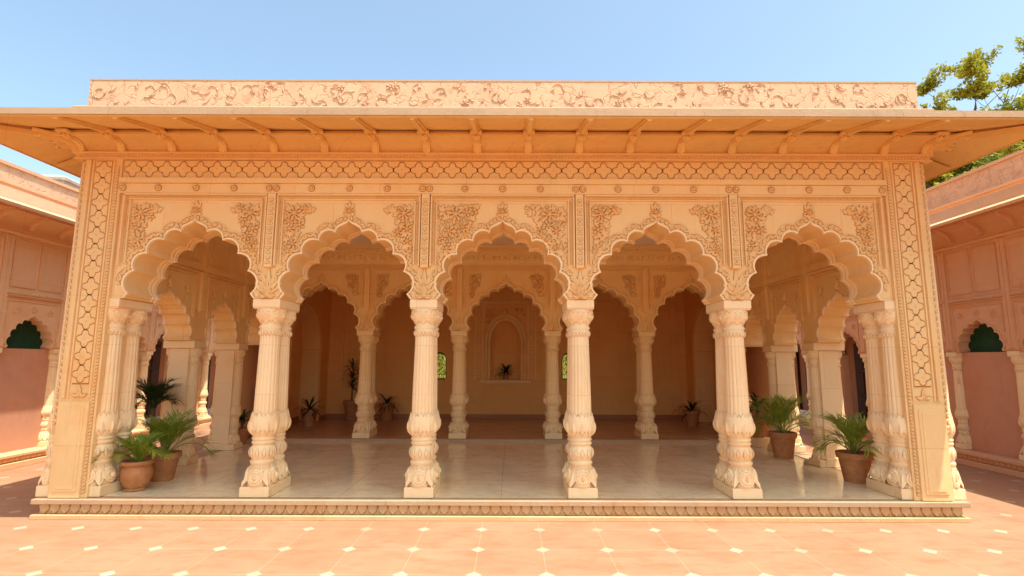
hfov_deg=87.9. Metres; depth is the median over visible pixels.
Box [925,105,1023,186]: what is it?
tree
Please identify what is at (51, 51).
sky
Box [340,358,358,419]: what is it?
potted plant
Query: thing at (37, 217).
courtyard wing
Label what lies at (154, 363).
door
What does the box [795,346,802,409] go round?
door
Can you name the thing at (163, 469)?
potted plant
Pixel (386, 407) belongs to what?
potted plant
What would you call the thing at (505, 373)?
potted plant
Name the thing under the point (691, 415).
potted plant
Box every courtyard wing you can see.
[0,159,215,470]
[794,149,1023,477]
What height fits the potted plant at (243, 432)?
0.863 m
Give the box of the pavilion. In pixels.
[0,79,1023,522]
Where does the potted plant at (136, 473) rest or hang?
on the pavilion
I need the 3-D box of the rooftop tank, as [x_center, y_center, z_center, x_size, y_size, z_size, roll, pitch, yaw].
[-11.342,-2.278,13.174,0.840,0.940,0.630,1,-8,-6]
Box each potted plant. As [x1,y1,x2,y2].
[92,430,175,491]
[135,376,191,457]
[135,408,222,481]
[238,409,253,443]
[292,396,328,426]
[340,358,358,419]
[374,393,398,420]
[496,363,514,379]
[671,400,713,427]
[748,392,769,447]
[750,393,810,458]
[805,410,884,483]
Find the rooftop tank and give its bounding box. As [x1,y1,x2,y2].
[41,174,79,188]
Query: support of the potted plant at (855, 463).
on the pavilion
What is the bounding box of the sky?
[0,0,1023,182]
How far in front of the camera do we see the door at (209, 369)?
21.28 m
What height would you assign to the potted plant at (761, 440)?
1.279 m
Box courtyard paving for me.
[0,408,1023,575]
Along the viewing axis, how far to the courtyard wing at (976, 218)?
11.76 m
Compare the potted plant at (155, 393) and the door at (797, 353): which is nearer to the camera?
the potted plant at (155, 393)
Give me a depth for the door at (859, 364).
18.03 m
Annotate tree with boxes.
[916,36,1023,188]
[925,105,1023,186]
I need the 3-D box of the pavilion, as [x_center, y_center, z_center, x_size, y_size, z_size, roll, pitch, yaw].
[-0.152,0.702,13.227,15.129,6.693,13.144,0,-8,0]
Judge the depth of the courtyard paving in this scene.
6.51 m
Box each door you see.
[144,341,161,417]
[206,356,211,407]
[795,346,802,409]
[805,363,808,409]
[853,343,867,418]
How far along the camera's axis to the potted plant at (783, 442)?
10.93 m
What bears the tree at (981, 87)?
on the courtyard paving
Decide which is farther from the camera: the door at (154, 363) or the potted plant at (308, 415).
the door at (154, 363)
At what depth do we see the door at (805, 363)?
21.33 m

